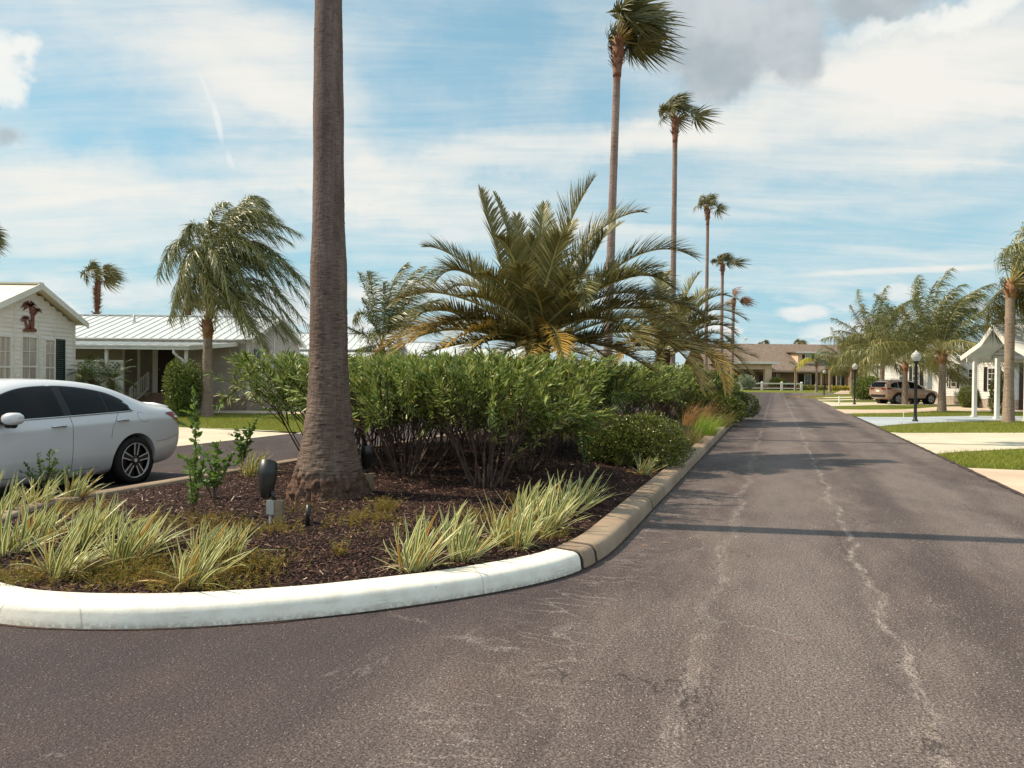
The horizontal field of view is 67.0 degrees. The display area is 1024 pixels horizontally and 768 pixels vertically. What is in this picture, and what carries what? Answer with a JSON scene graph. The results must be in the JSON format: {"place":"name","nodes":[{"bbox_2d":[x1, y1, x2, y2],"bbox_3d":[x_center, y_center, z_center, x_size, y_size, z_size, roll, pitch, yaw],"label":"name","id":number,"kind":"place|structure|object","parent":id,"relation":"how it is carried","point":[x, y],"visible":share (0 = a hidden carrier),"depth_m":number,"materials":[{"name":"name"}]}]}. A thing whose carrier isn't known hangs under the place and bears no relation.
{"place":"outdoors","nodes":[
{"label":"outdoors","id":0,"kind":"place"},
{"bbox_2d":[177,427,300,445],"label":"driveway","id":1,"kind":"structure","parent":0,"point":[209,435],"depth_m":20.15,"materials":[{"name":"beige concrete"}]},
{"bbox_2d":[197,410,303,413],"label":"path","id":2,"kind":"structure","parent":0,"point":[232,411],"depth_m":32.38,"materials":[{"name":"beige concrete"}]},
{"bbox_2d":[0,410,711,592],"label":"planting bed","id":3,"kind":"object","parent":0,"point":[332,559],"visible":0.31,"depth_m":7.71,"materials":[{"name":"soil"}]},
{"bbox_2d":[0,468,55,510],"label":"flax lily","id":4,"kind":"object","parent":3,"relation":"on","point":[14,495],"visible":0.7,"depth_m":8.21,"materials":[{"name":"plant"}]},
{"bbox_2d":[0,497,67,556],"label":"flax lily","id":5,"kind":"object","parent":3,"relation":"on","point":[9,548],"visible":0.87,"depth_m":6.14,"materials":[{"name":"plant"}]},
{"bbox_2d":[18,468,78,504],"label":"flax lily","id":6,"kind":"object","parent":3,"relation":"on","point":[34,493],"visible":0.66,"depth_m":8.62,"materials":[{"name":"plant"}]},
{"bbox_2d":[2,489,95,543],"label":"flax lily","id":7,"kind":"object","parent":3,"relation":"on","point":[41,518],"visible":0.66,"depth_m":6.57,"materials":[{"name":"plant"}]},
{"bbox_2d":[19,447,80,493],"bbox_3d":[-5.509,1.060,9.203,0.616,0.606,0.432,1,1,30],"label":"sapling","id":8,"kind":"object","parent":3,"relation":"on","point":[50,469],"visible":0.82,"depth_m":9.22,"materials":[{"name":"green plant"}]},
{"bbox_2d":[11,510,138,582],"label":"flax lily","id":9,"kind":"object","parent":3,"relation":"on","point":[66,555],"visible":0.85,"depth_m":5.57,"materials":[{"name":"plant"}]},
{"bbox_2d":[44,465,110,499],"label":"flax lily","id":10,"kind":"object","parent":3,"relation":"on","point":[80,491],"visible":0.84,"depth_m":9.04,"materials":[{"name":"plant"}]},
{"bbox_2d":[32,496,130,550],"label":"flax lily","id":11,"kind":"object","parent":3,"relation":"on","point":[89,527],"visible":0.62,"depth_m":6.21,"materials":[{"name":"plant"}]},
{"bbox_2d":[68,489,159,537],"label":"flax lily","id":12,"kind":"object","parent":3,"relation":"on","point":[110,523],"visible":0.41,"depth_m":6.58,"materials":[{"name":"plant"}]},
{"bbox_2d":[88,505,183,565],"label":"flax lily","id":13,"kind":"object","parent":3,"relation":"on","point":[130,547],"visible":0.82,"depth_m":5.80,"materials":[{"name":"plant"}]},
{"bbox_2d":[99,501,195,555],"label":"flax lily","id":14,"kind":"object","parent":3,"relation":"on","point":[159,543],"visible":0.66,"depth_m":6.12,"materials":[{"name":"plant"}]},
{"bbox_2d":[172,385,210,515],"bbox_3d":[-3.078,0.657,7.492,0.359,1.293,0.261,1,1,16],"label":"sapling","id":15,"kind":"object","parent":3,"relation":"on","point":[194,486],"visible":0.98,"depth_m":7.49,"materials":[{"name":"green plant"}]},
{"bbox_2d":[141,526,256,589],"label":"flax lily","id":16,"kind":"object","parent":3,"relation":"on","point":[211,559],"visible":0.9,"depth_m":5.30,"materials":[{"name":"plant"}]},
{"bbox_2d":[188,440,239,498],"bbox_3d":[-3.318,0.954,8.590,0.596,0.679,0.356,1,1,0],"label":"sapling","id":17,"kind":"object","parent":3,"relation":"on","point":[212,479],"visible":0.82,"depth_m":8.56,"materials":[{"name":"green plant"}]},
{"bbox_2d":[178,513,252,561],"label":"flax lily","id":18,"kind":"object","parent":3,"relation":"on","point":[212,535],"visible":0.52,"depth_m":5.83,"materials":[{"name":"plant"}]},
{"bbox_2d":[199,519,282,565],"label":"flax lily","id":19,"kind":"object","parent":3,"relation":"on","point":[237,545],"visible":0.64,"depth_m":5.78,"materials":[{"name":"plant"}]},
{"bbox_2d":[228,413,260,467],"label":"sapling","id":20,"kind":"object","parent":3,"relation":"on","point":[240,448],"visible":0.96,"depth_m":11.69,"materials":[{"name":"green plant"}]},
{"bbox_2d":[232,450,282,476],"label":"flax lily","id":21,"kind":"object","parent":3,"relation":"on","point":[253,467],"visible":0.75,"depth_m":10.96,"materials":[{"name":"plant"}]},
{"bbox_2d":[258,459,284,523],"bbox_3d":[-2.252,1.021,7.248,0.250,0.649,0.187,1,1,0],"label":"floodlight","id":22,"kind":"object","parent":3,"relation":"on","point":[267,472],"visible":0.94,"depth_m":7.17,"materials":[{"name":"grey"}]},
{"bbox_2d":[0,491,576,592],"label":"ground cover","id":23,"kind":"object","parent":3,"relation":"on","point":[386,507],"visible":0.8,"depth_m":5.64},
{"bbox_2d":[203,345,418,451],"bbox_3d":[-3.008,0.384,12.133,2.850,1.956,3.552,1,1,12],"label":"oleander shrub","id":24,"kind":"object","parent":3,"relation":"on","point":[283,370],"visible":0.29,"depth_m":11.41,"materials":[{"name":"green plant"}]},
{"bbox_2d":[284,0,372,501],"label":"fan palm","id":25,"kind":"object","parent":3,"relation":"on","point":[328,465],"visible":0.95,"depth_m":8.74,"materials":[{"name":"brown plant"}]},
{"bbox_2d":[299,355,429,456],"bbox_3d":[-2.553,0.417,13.907,3.146,1.885,2.874,0,1,-28],"label":"oleander shrub","id":26,"kind":"object","parent":3,"relation":"on","point":[364,441],"visible":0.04,"depth_m":13.50,"materials":[{"name":"green plant"}]},
{"bbox_2d":[361,446,373,491],"bbox_3d":[-1.720,1.030,9.181,0.161,0.607,0.214,1,1,0],"label":"floodlight","id":27,"kind":"object","parent":3,"relation":"on","point":[367,453],"visible":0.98,"depth_m":9.16,"materials":[{"name":"grey"}]},
{"bbox_2d":[270,351,495,477],"bbox_3d":[-1.626,0.465,10.621,3.333,1.797,3.187,1,1,-10],"label":"oleander shrub","id":28,"kind":"object","parent":3,"relation":"on","point":[381,393],"visible":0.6,"depth_m":10.15,"materials":[{"name":"green plant"}]},
{"bbox_2d":[372,507,470,573],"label":"flax lily","id":29,"kind":"object","parent":3,"relation":"on","point":[418,549],"visible":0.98,"depth_m":5.83,"materials":[{"name":"plant"}]},
{"bbox_2d":[348,346,549,460],"bbox_3d":[-1.083,0.363,12.799,3.409,1.942,2.789,1,1,24],"label":"oleander shrub","id":30,"kind":"object","parent":3,"relation":"on","point":[394,357],"visible":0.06,"depth_m":12.55,"materials":[{"name":"green plant"}]},
{"bbox_2d":[426,500,495,546],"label":"flax lily","id":31,"kind":"object","parent":3,"relation":"on","point":[451,523],"visible":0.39,"depth_m":6.60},
{"bbox_2d":[410,504,518,564],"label":"flax lily","id":32,"kind":"object","parent":3,"relation":"on","point":[468,541],"visible":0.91,"depth_m":6.18,"materials":[{"name":"plant"}]},
{"bbox_2d":[400,348,618,488],"bbox_3d":[-0.143,0.473,9.939,2.795,1.828,3.053,0,1,-33],"label":"oleander shrub","id":33,"kind":"object","parent":3,"relation":"on","point":[453,390],"visible":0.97,"depth_m":9.41,"materials":[{"name":"green plant"}]},
{"bbox_2d":[463,492,560,546],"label":"flax lily","id":34,"kind":"object","parent":3,"relation":"on","point":[503,527],"visible":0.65,"depth_m":6.72,"materials":[{"name":"plant"}]},
{"bbox_2d":[415,348,618,472],"bbox_3d":[0.193,0.424,11.122,2.857,1.886,3.406,1,1,39],"label":"oleander shrub","id":35,"kind":"object","parent":3,"relation":"on","point":[578,423],"visible":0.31,"depth_m":11.05,"materials":[{"name":"green plant"}]},
{"bbox_2d":[494,499,560,551],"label":"flax lily","id":36,"kind":"object","parent":3,"relation":"on","point":[515,539],"visible":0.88,"depth_m":6.61,"materials":[{"name":"plant"}]},
{"bbox_2d":[484,475,574,528],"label":"flax lily","id":37,"kind":"object","parent":3,"relation":"on","point":[524,503],"visible":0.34,"depth_m":7.50,"materials":[{"name":"plant"}]},
{"bbox_2d":[368,171,720,444],"bbox_3d":[0.621,-1.509,15.388,7.302,5.582,4.724,1,1,0],"label":"date palm","id":38,"kind":"object","parent":3,"relation":"on","point":[537,298],"visible":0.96,"depth_m":15.04,"materials":[{"name":"green plant"}]},
{"bbox_2d":[516,476,594,534],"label":"flax lily","id":39,"kind":"object","parent":3,"relation":"on","point":[550,501],"visible":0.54,"depth_m":7.25,"materials":[{"name":"plant"}]},
{"bbox_2d":[487,357,646,454],"bbox_3d":[0.722,0.415,14.111,3.449,1.869,2.998,1,1,9],"label":"oleander shrub","id":40,"kind":"object","parent":3,"relation":"on","point":[617,398],"visible":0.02,"depth_m":13.78,"materials":[{"name":"green plant"}]},
{"bbox_2d":[547,470,612,520],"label":"flax lily","id":41,"kind":"object","parent":3,"relation":"on","point":[579,500],"visible":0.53,"depth_m":8.23,"materials":[{"name":"plant"}]},
{"bbox_2d":[566,465,628,504],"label":"flax lily","id":42,"kind":"object","parent":3,"relation":"on","point":[592,491],"visible":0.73,"depth_m":8.95,"materials":[{"name":"plant"}]},
{"bbox_2d":[536,363,662,447],"bbox_3d":[1.453,0.442,15.317,3.167,1.809,3.502,1,1,2],"label":"oleander shrub","id":43,"kind":"object","parent":3,"relation":"on","point":[615,387],"visible":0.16,"depth_m":14.87,"materials":[{"name":"green plant"}]},
{"bbox_2d":[577,408,641,462],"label":"boxwood","id":44,"kind":"object","parent":3,"relation":"on","point":[603,451],"visible":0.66,"depth_m":12.77,"materials":[{"name":"green plant"}]},
{"bbox_2d":[578,363,692,428],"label":"oleander shrub","id":45,"kind":"object","parent":3,"relation":"on","point":[638,401],"visible":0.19,"depth_m":18.46,"materials":[{"name":"green plant"}]},
{"bbox_2d":[600,0,691,427],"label":"fan palm","id":46,"kind":"object","parent":3,"relation":"on","point":[640,34],"visible":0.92,"depth_m":20.85,"materials":[{"name":"green plant"}]},
{"bbox_2d":[630,453,665,474],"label":"flax lily","id":47,"kind":"object","parent":3,"relation":"on","point":[647,467],"visible":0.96,"depth_m":11.80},
{"bbox_2d":[605,409,695,468],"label":"boxwood","id":48,"kind":"object","parent":3,"relation":"on","point":[660,431],"visible":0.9,"depth_m":12.69,"materials":[{"name":"green plant"}]},
{"bbox_2d":[613,360,695,425],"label":"oleander shrub","id":49,"kind":"object","parent":3,"relation":"on","point":[667,371],"visible":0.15,"depth_m":21.68,"materials":[{"name":"green plant"}]},
{"bbox_2d":[636,363,720,420],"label":"oleander shrub","id":50,"kind":"object","parent":3,"relation":"on","point":[689,391],"visible":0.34,"depth_m":24.85,"materials":[{"name":"green plant"}]},
{"bbox_2d":[598,268,761,415],"bbox_3d":[5.902,-1.590,28.419,7.028,5.657,5.245,1,1,0],"label":"date palm","id":51,"kind":"object","parent":3,"relation":"on","point":[662,352],"visible":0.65,"depth_m":27.78,"materials":[{"name":"green plant"}]},
{"bbox_2d":[657,91,723,410],"bbox_3d":[7.645,-5.688,33.542,3.056,13.813,2.190,1,1,0],"label":"fan palm","id":52,"kind":"object","parent":3,"relation":"on","point":[678,103],"visible":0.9,"depth_m":33.33,"materials":[{"name":"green plant"}]},
{"bbox_2d":[672,392,716,419],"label":"boxwood","id":53,"kind":"object","parent":3,"relation":"on","point":[679,412],"visible":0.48,"depth_m":26.12,"materials":[{"name":"green plant"}]},
{"bbox_2d":[674,398,725,425],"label":"ornamental grass","id":54,"kind":"object","parent":3,"relation":"on","point":[692,417],"depth_m":23.62,"materials":[{"name":"plant"}]},
{"bbox_2d":[676,369,731,407],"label":"oleander shrub","id":55,"kind":"object","parent":3,"relation":"on","point":[714,375],"visible":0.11,"depth_m":29.01,"materials":[{"name":"green plant"}]},
{"bbox_2d":[686,412,729,436],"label":"ornamental grass","id":56,"kind":"object","parent":3,"relation":"on","point":[708,427],"depth_m":19.77,"materials":[{"name":"plant"}]},
{"bbox_2d":[695,389,748,423],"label":"boxwood","id":57,"kind":"object","parent":3,"relation":"on","point":[737,405],"visible":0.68,"depth_m":25.84,"materials":[{"name":"green plant"}]},
{"bbox_2d":[714,388,760,417],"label":"boxwood","id":58,"kind":"object","parent":3,"relation":"on","point":[744,396],"visible":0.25,"depth_m":29.93,"materials":[{"name":"green plant"}]},
{"bbox_2d":[0,392,1023,767],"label":"road","id":59,"kind":"structure","parent":0,"point":[674,624],"depth_m":4.42,"materials":[{"name":"asphalt"}]},
{"bbox_2d":[0,378,178,487],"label":"sedan","id":60,"kind":"object","parent":59,"relation":"on","point":[114,436],"visible":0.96,"depth_m":10.34,"materials":[{"name":"white paint"}]},
{"bbox_2d":[0,410,733,628],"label":"kerb","id":61,"kind":"structure","parent":59,"relation":"on","point":[612,530],"depth_m":5.23,"materials":[{"name":"white paint"}]},
{"bbox_2d":[854,416,1023,495],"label":"road edge","id":62,"kind":"object","parent":59,"relation":"on","point":[998,483],"visible":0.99,"depth_m":14.45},
{"bbox_2d":[0,0,1023,367],"label":"sky","id":63,"kind":"structure","parent":0,"point":[869,146],"materials":[{"name":"blue"}]},
{"bbox_2d":[177,389,1023,488],"bbox_3d":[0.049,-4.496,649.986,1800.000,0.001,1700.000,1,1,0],"label":"ground","id":64,"kind":"structure","parent":0,"point":[870,407],"depth_m":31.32,"materials":[{"name":"plant"}]},
{"bbox_2d":[0,282,88,381],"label":"gabled house","id":65,"kind":"structure","parent":64,"relation":"on","point":[47,350],"depth_m":24.30,"materials":[{"name":"white"}]},
{"bbox_2d":[0,335,11,378],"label":"window","id":66,"kind":"structure","parent":65,"relation":"in","point":[5,340],"depth_m":22.84,"materials":[{"name":"white glass"}]},
{"bbox_2d":[19,335,37,378],"bbox_3d":[-14.948,-0.539,23.945,0.085,1.900,0.817,1,1,0],"label":"window","id":67,"kind":"structure","parent":65,"relation":"in","point":[28,359],"depth_m":23.92,"materials":[{"name":"white glass"}]},
{"bbox_2d":[21,300,41,331],"bbox_3d":[-14.929,-2.097,24.028,0.018,0.990,1.086,1,1,0],"label":"wall ornament","id":68,"kind":"object","parent":65,"relation":"attached to","point":[31,306],"depth_m":24.00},
{"bbox_2d":[43,338,55,379],"bbox_3d":[-14.949,-0.529,25.001,0.085,1.860,0.575,1,1,0],"label":"window","id":69,"kind":"structure","parent":65,"relation":"in","point":[49,345],"depth_m":24.99,"materials":[{"name":"white glass"}]},
{"bbox_2d":[66,354,109,385],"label":"pygmy palm","id":70,"kind":"object","parent":64,"relation":"on","point":[92,381],"visible":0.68,"depth_m":26.38,"materials":[{"name":"green plant"}]},
{"bbox_2d":[75,360,123,393],"bbox_3d":[-16.282,0.120,28.904,3.494,2.060,0.070,1,1,0],"label":"lattice screen","id":71,"kind":"object","parent":64,"relation":"on","point":[111,366],"visible":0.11,"depth_m":28.89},
{"bbox_2d":[78,258,127,313],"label":"fan palm","id":72,"kind":"object","parent":64,"relation":"on","point":[111,274],"visible":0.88,"depth_m":46.80,"materials":[{"name":"green plant"}]},
{"bbox_2d":[84,357,137,392],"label":"pygmy palm","id":73,"kind":"object","parent":64,"relation":"on","point":[111,383],"visible":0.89,"depth_m":26.17,"materials":[{"name":"green plant"}]},
{"bbox_2d":[161,356,203,416],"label":"shrub","id":74,"kind":"object","parent":64,"relation":"on","point":[179,395],"visible":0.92,"depth_m":27.96,"materials":[{"name":"green plant"}]},
{"bbox_2d":[75,314,306,409],"bbox_3d":[-17.986,-1.171,35.198,13.695,4.486,13.471,1,1,0],"label":"park home","id":75,"kind":"object","parent":64,"relation":"on","point":[151,346],"visible":0.31,"depth_m":33.58,"materials":[{"name":"grey"}]},
{"bbox_2d":[158,350,174,392],"bbox_3d":[-14.978,-0.639,33.527,0.765,2.040,0.100,1,1,0],"label":"door","id":76,"kind":"structure","parent":75,"relation":"in","point":[164,356],"depth_m":33.54,"materials":[{"name":"black metal"}]},
{"bbox_2d":[153,193,309,416],"bbox_3d":[-9.958,-2.938,28.192,6.807,8.328,4.600,1,1,0],"label":"queen palm","id":77,"kind":"object","parent":64,"relation":"on","point":[217,282],"visible":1,"depth_m":27.66,"materials":[{"name":"green plant"}]},
{"bbox_2d":[295,332,407,401],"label":"park home","id":78,"kind":"object","parent":64,"relation":"on","point":[353,342],"visible":0.02,"depth_m":46.80,"materials":[{"name":"grey"}]},
{"bbox_2d":[348,262,448,358],"bbox_3d":[-5.817,-2.635,39.893,5.270,7.592,3.723,1,1,0],"label":"queen palm","id":79,"kind":"object","parent":64,"relation":"on","point":[390,321],"visible":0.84,"depth_m":39.59,"materials":[{"name":"green plant"}]},
{"bbox_2d":[405,341,471,357],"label":"park home","id":80,"kind":"object","parent":64,"relation":"on","point":[449,350],"visible":0.02,"depth_m":59.07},
{"bbox_2d":[738,374,756,389],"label":"shrub","id":81,"kind":"object","parent":64,"relation":"on","point":[747,383],"visible":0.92,"depth_m":111.75,"materials":[{"name":"green plant"}]},
{"bbox_2d":[684,343,862,389],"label":"clubhouse","id":82,"kind":"structure","parent":64,"relation":"on","point":[772,362],"depth_m":128.00,"materials":[{"name":"beige brick"}]},
{"bbox_2d":[796,348,833,391],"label":"queen palm","id":83,"kind":"object","parent":64,"relation":"on","point":[816,369],"visible":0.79,"depth_m":101.86,"materials":[{"name":"green plant"}]},
{"bbox_2d":[819,354,858,391],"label":"queen palm","id":84,"kind":"object","parent":64,"relation":"on","point":[829,378],"visible":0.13,"depth_m":104.03,"materials":[{"name":"green plant"}]},
{"bbox_2d":[813,326,870,394],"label":"queen palm","id":85,"kind":"object","parent":64,"relation":"on","point":[832,353],"visible":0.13,"depth_m":86.94,"materials":[{"name":"green plant"}]},
{"bbox_2d":[829,330,889,380],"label":"queen palm","id":86,"kind":"object","parent":64,"relation":"on","point":[844,364],"visible":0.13,"depth_m":78.88,"materials":[{"name":"green plant"}]},
{"bbox_2d":[849,373,879,399],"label":"shrub","id":87,"kind":"object","parent":64,"relation":"on","point":[863,385],"visible":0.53,"depth_m":63.66,"materials":[{"name":"green plant"}]},
{"bbox_2d":[820,285,934,379],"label":"queen palm","id":88,"kind":"object","parent":64,"relation":"on","point":[856,344],"visible":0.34,"depth_m":61.16,"materials":[{"name":"green plant"}]},
{"bbox_2d":[842,310,971,404],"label":"queen palm","id":89,"kind":"object","parent":64,"relation":"on","point":[953,374],"visible":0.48,"depth_m":52.42,"materials":[{"name":"green plant"}]},
{"bbox_2d":[845,268,1023,411],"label":"queen palm","id":90,"kind":"object","parent":64,"relation":"on","point":[951,317],"visible":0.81,"depth_m":40.66,"materials":[{"name":"green plant"}]},
{"bbox_2d":[956,386,980,407],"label":"shrub","id":91,"kind":"object","parent":64,"relation":"on","point":[967,403],"visible":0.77,"depth_m":47.31,"materials":[{"name":"green plant"}]},
{"bbox_2d":[987,368,1003,413],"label":"cypress shrub","id":92,"kind":"object","parent":64,"relation":"on","point":[991,404],"visible":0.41,"depth_m":38.45,"materials":[{"name":"green plant"}]},
{"bbox_2d":[976,222,1023,422],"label":"queen palm","id":93,"kind":"object","parent":64,"relation":"on","point":[1012,292],"visible":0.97,"depth_m":30.39,"materials":[{"name":"green plant"}]},
{"bbox_2d":[819,399,921,400],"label":"driveway","id":94,"kind":"structure","parent":0,"point":[842,399],"depth_m":64.05,"materials":[{"name":"beige concrete"}]},
{"bbox_2d":[885,349,936,389],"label":"park home","id":95,"kind":"object","parent":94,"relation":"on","point":[922,381],"visible":0.09,"depth_m":66.89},
{"bbox_2d":[821,401,957,405],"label":"driveway","id":96,"kind":"structure","parent":0,"point":[851,403],"depth_m":53.05,"materials":[{"name":"beige concrete"}]},
{"bbox_2d":[869,379,937,403],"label":"suv","id":97,"kind":"object","parent":96,"relation":"on","point":[883,391],"visible":0.89,"depth_m":53.47,"materials":[{"name":"beige paint"}]},
{"bbox_2d":[932,348,973,404],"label":"park home","id":98,"kind":"object","parent":96,"relation":"on","point":[951,396],"visible":0.22,"depth_m":54.28,"materials":[{"name":"wood"}]},
{"bbox_2d":[836,406,1022,413],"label":"driveway","id":99,"kind":"structure","parent":0,"point":[950,408],"depth_m":42.18,"materials":[{"name":"beige concrete"}]},
{"bbox_2d":[977,362,1023,409],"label":"park home","id":100,"kind":"object","parent":99,"relation":"on","point":[983,383],"visible":0.31,"depth_m":46.06,"materials":[{"name":"paint"}]},
{"bbox_2d":[858,416,1022,425],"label":"driveway","id":101,"kind":"structure","parent":0,"point":[879,421],"depth_m":32.23,"materials":[{"name":"paint"}]},
{"bbox_2d":[911,350,921,420],"bbox_3d":[15.977,0.077,30.602,0.380,2.822,0.374,1,1,0],"label":"street lamp","id":102,"kind":"object","parent":101,"relation":"on","point":[916,356],"visible":1,"depth_m":30.55,"materials":[{"name":"black metal"}]},
{"bbox_2d":[960,324,1023,421],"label":"carport","id":103,"kind":"object","parent":101,"relation":"on","point":[993,351],"visible":0.74,"depth_m":34.11,"materials":[{"name":"wood"}]},
{"bbox_2d":[890,432,1023,453],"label":"driveway","id":104,"kind":"structure","parent":0,"point":[936,443],"depth_m":20.74,"materials":[{"name":"beige concrete"}]},
{"bbox_2d":[969,468,1023,493],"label":"driveway","id":105,"kind":"structure","parent":0,"point":[1013,479],"depth_m":13.02,"materials":[{"name":"beige concrete"}]},
{"label":"planting bed","id":106,"kind":"structure","parent":0,"visible":0},
{"bbox_2d":[693,193,729,369],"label":"fan palm","id":107,"kind":"object","parent":106,"relation":"on","point":[708,200],"visible":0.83,"depth_m":48.85,"materials":[{"name":"green plant"}]},
{"bbox_2d":[709,252,752,368],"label":"fan palm","id":108,"kind":"object","parent":106,"relation":"on","point":[723,257],"visible":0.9,"depth_m":62.80,"materials":[{"name":"green plant"}]},
{"bbox_2d":[725,287,757,378],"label":"fan palm","id":109,"kind":"object","parent":106,"relation":"on","point":[745,300],"visible":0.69,"depth_m":77.80,"materials":[{"name":"green plant"}]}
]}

